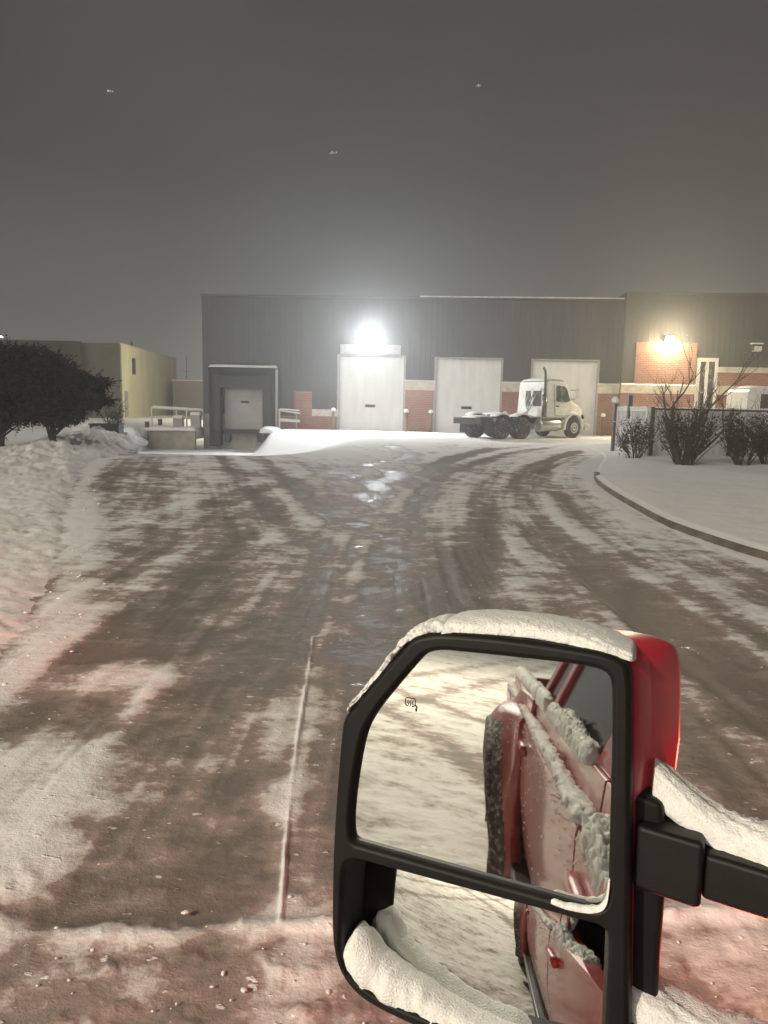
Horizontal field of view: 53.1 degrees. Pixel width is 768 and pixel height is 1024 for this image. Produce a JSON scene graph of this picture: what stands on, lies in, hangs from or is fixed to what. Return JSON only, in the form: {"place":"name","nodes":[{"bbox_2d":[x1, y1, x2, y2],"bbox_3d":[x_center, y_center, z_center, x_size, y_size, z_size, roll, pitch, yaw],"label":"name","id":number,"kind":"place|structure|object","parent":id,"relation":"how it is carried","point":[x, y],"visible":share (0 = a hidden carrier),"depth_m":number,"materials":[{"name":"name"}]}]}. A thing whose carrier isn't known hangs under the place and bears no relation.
{"place":"outdoors","nodes":[
{"label":"outdoors","id":0,"kind":"place"},
{"bbox_2d":[140,426,203,438],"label":"yard","id":1,"kind":"structure","parent":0,"point":[200,433],"depth_m":44.98,"materials":[{"name":"white snow"}]},
{"bbox_2d":[151,406,202,426],"bbox_3d":[-12.276,-5.686,45.745,3.178,1.245,0.234,1,8,0],"label":"railing","id":2,"kind":"object","parent":1,"relation":"on","point":[177,408],"visible":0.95,"depth_m":45.64,"materials":[{"name":"grey metal"}]},
{"bbox_2d":[173,415,183,426],"bbox_3d":[-12.126,-5.364,45.330,0.600,0.730,0.462,1,8,0],"label":"crate","id":3,"kind":"object","parent":1,"relation":"on","point":[178,420],"visible":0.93,"depth_m":45.14,"materials":[{"name":"grey"}]},
{"bbox_2d":[190,412,201,427],"bbox_3d":[-11.094,-5.446,45.315,0.600,0.936,0.475,1,8,0],"label":"crate","id":4,"kind":"object","parent":1,"relation":"on","point":[195,418],"visible":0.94,"depth_m":45.12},
{"bbox_2d":[0,414,767,1023],"bbox_3d":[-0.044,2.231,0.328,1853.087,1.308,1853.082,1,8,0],"label":"ground","id":5,"kind":"structure","parent":0,"point":[268,604],"depth_m":4.74,"materials":[{"name":"grey asphalt"}]},
{"bbox_2d":[0,418,147,655],"bbox_3d":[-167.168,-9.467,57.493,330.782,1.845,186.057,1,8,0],"label":"snow bank","id":6,"kind":"structure","parent":5,"relation":"on","point":[40,471],"depth_m":12.54,"materials":[{"name":"snow"}]},
{"bbox_2d":[0,334,36,446],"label":"tree","id":7,"kind":"object","parent":6,"relation":"on","point":[7,421],"visible":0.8,"depth_m":21.72,"materials":[{"name":"green plant"}]},
{"bbox_2d":[0,342,122,441],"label":"tree","id":8,"kind":"object","parent":6,"relation":"on","point":[57,390],"visible":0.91,"depth_m":21.99,"materials":[{"name":"green plant"}]},
{"bbox_2d":[88,423,124,433],"bbox_3d":[-10.963,-3.263,30.374,1.210,0.470,0.660,1,8,0],"label":"utility box","id":9,"kind":"object","parent":6,"relation":"on","point":[106,426],"visible":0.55,"depth_m":30.07,"materials":[{"name":"grey metal"}]},
{"bbox_2d":[100,393,129,430],"bbox_3d":[-10.848,-4.097,30.282,1.873,2.270,1.433,6,9,31],"label":"shrub","id":10,"kind":"object","parent":6,"relation":"on","point":[116,420],"visible":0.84,"depth_m":30.22,"materials":[{"name":"brown plant"}]},
{"bbox_2d":[0,339,176,417],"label":"cream building","id":11,"kind":"structure","parent":5,"relation":"on","point":[146,377],"depth_m":61.42,"materials":[{"name":"cream siding"}]},
{"bbox_2d":[124,391,128,416],"bbox_3d":[-20.410,-8.569,60.907,0.060,2.000,0.907,1,8,-4],"label":"service door","id":12,"kind":"structure","parent":11,"relation":"in","point":[125,392],"depth_m":60.77,"materials":[{"name":"grey metal"}]},
{"bbox_2d":[145,425,197,449],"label":"retaining wall","id":13,"kind":"structure","parent":5,"relation":"on","point":[169,437],"depth_m":43.78,"materials":[{"name":"concrete"}]},
{"bbox_2d":[171,356,202,415],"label":"building","id":14,"kind":"structure","parent":5,"relation":"on","point":[187,393],"depth_m":74.21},
{"bbox_2d":[259,426,281,432],"bbox_3d":[-6.390,-4.712,43.835,1.228,0.407,2.400,1,8,0],"label":"snow heap","id":15,"kind":"object","parent":5,"relation":"on","point":[267,429],"visible":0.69,"depth_m":42.72,"materials":[{"name":"white snow"}]},
{"bbox_2d":[278,408,299,428],"bbox_3d":[-5.481,-5.321,44.542,1.293,1.366,0.160,2,8,4],"label":"guard rail","id":16,"kind":"object","parent":5,"relation":"on","point":[286,420],"visible":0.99,"depth_m":44.46,"materials":[{"name":"grey metal"}]},
{"bbox_2d":[331,408,335,429],"bbox_3d":[-2.921,-5.284,44.164,0.300,1.420,0.300,1,8,0],"label":"bollard","id":17,"kind":"object","parent":5,"relation":"on","point":[333,410],"visible":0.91,"depth_m":44.09,"materials":[{"name":"metal"}]},
{"bbox_2d":[2,449,752,1023],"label":"snow chunks","id":18,"kind":"object","parent":5,"relation":"on","point":[242,989],"visible":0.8,"depth_m":2.47,"materials":[{"name":"white snow"}]},
{"bbox_2d":[404,409,408,431],"bbox_3d":[1.267,-5.160,43.874,0.300,1.420,0.300,1,8,0],"label":"bollard","id":19,"kind":"object","parent":5,"relation":"on","point":[406,411],"visible":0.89,"depth_m":43.79,"materials":[{"name":"metal"}]},
{"bbox_2d":[428,410,433,431],"bbox_3d":[2.663,-5.118,43.777,0.300,1.420,0.300,1,8,0],"label":"bollard","id":20,"kind":"object","parent":5,"relation":"on","point":[430,420],"visible":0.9,"depth_m":43.71,"materials":[{"name":"metal"}]},
{"bbox_2d":[200,292,767,448],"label":"warehouse","id":21,"kind":"structure","parent":5,"relation":"on","point":[368,362],"depth_m":43.92,"materials":[{"name":"grey"}]},
{"bbox_2d":[225,388,262,428],"bbox_3d":[-8.216,-6.106,45.302,2.370,2.400,0.090,2,8,4],"label":"dock door","id":22,"kind":"structure","parent":21,"relation":"in","point":[243,406],"depth_m":45.31,"materials":[{"name":"white metal"}]},
{"bbox_2d":[337,354,405,430],"bbox_3d":[-0.739,-6.869,44.600,3.970,4.400,0.220,2,8,4],"label":"roller door","id":23,"kind":"structure","parent":21,"relation":"in","point":[371,393],"depth_m":44.64,"materials":[{"name":"white metal"}]},
{"bbox_2d":[433,357,503,432],"bbox_3d":[4.817,-6.679,44.219,3.910,4.350,0.220,2,8,4],"label":"roller door","id":24,"kind":"structure","parent":21,"relation":"in","point":[463,385],"depth_m":44.21,"materials":[{"name":"white metal"}]},
{"bbox_2d":[529,359,599,434],"bbox_3d":[10.242,-6.508,43.845,3.830,4.330,0.220,2,8,4],"label":"roller door","id":25,"kind":"structure","parent":21,"relation":"in","point":[575,373],"depth_m":43.73,"materials":[{"name":"white metal"}]},
{"bbox_2d":[694,358,718,407],"bbox_3d":[17.897,-7.068,42.738,1.150,2.950,0.160,2,8,4],"label":"window","id":26,"kind":"structure","parent":21,"relation":"in","point":[711,372],"depth_m":42.64,"materials":[{"name":"white paint"}]},
{"bbox_2d":[453,367,589,438],"bbox_3d":[7.079,-5.546,38.929,7.516,3.540,3.000,-4,10,-35],"label":"tractor unit","id":27,"kind":"object","parent":5,"relation":"on","point":[546,405],"visible":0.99,"depth_m":38.65,"materials":[{"name":"white paint"}]},
{"bbox_2d":[601,413,605,435],"bbox_3d":[12.266,-4.833,43.112,0.300,1.420,0.300,1,8,0],"label":"bollard","id":28,"kind":"object","parent":5,"relation":"on","point":[603,415],"visible":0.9,"depth_m":43.04,"materials":[{"name":"metal"}]},
{"bbox_2d":[594,472,767,560],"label":"kerb","id":29,"kind":"structure","parent":5,"relation":"on","point":[741,548],"depth_m":10.36,"materials":[{"name":"grey concrete"}]},
{"bbox_2d":[726,386,767,408],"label":"box truck","id":30,"kind":"object","parent":5,"relation":"on","point":[737,395],"visible":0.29,"depth_m":35.17,"materials":[{"name":"white paint"}]},
{"bbox_2d":[0,0,767,379],"label":"sky","id":31,"kind":"structure","parent":0,"point":[602,148],"materials":[{"name":"grey"}]},
{"bbox_2d":[333,609,767,1023],"bbox_3d":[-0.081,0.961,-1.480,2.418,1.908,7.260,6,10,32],"label":"mirror","id":32,"kind":"object","parent":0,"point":[533,825],"visible":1,"depth_m":0.68,"materials":[{"name":"red paint"}]},
{"bbox_2d":[585,444,767,551],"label":"lawn","id":33,"kind":"structure","parent":0,"point":[724,497],"depth_m":14.71,"materials":[{"name":"snow"}]},
{"bbox_2d":[610,395,650,455],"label":"gate","id":34,"kind":"structure","parent":33,"relation":"on","point":[628,409],"depth_m":27.25,"materials":[{"name":"grey metal"}]},
{"bbox_2d":[612,408,664,457],"bbox_3d":[7.993,-2.464,23.909,1.764,1.692,1.567,8,10,39],"label":"shrub","id":35,"kind":"object","parent":33,"relation":"on","point":[635,441],"visible":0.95,"depth_m":23.87,"materials":[{"name":"brown plant"}]},
{"bbox_2d":[646,380,754,464],"bbox_3d":[8.557,-2.397,21.032,2.454,2.394,2.173,0,8,-10],"label":"shrub","id":36,"kind":"object","parent":33,"relation":"on","point":[683,445],"visible":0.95,"depth_m":20.85,"materials":[{"name":"brown plant"}]},
{"bbox_2d":[647,329,760,464],"bbox_3d":[8.579,-3.126,21.204,2.945,3.864,2.001,1,8,0],"label":"bare tree","id":37,"kind":"object","parent":33,"relation":"on","point":[700,415],"visible":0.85,"depth_m":20.98,"materials":[{"name":"brown plant"}]},
{"bbox_2d":[647,407,767,456],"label":"fence","id":38,"kind":"object","parent":33,"relation":"on","point":[717,449],"visible":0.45,"depth_m":24.81,"materials":[{"name":"grey metal"}]},
{"bbox_2d":[708,385,767,465],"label":"shrub","id":39,"kind":"object","parent":33,"relation":"on","point":[734,445],"visible":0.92,"depth_m":21.22,"materials":[{"name":"brown plant"}]},
{"bbox_2d":[735,389,767,464],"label":"shrub","id":40,"kind":"object","parent":33,"relation":"on","point":[763,453],"visible":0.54,"depth_m":21.73,"materials":[{"name":"brown plant"}]}
]}

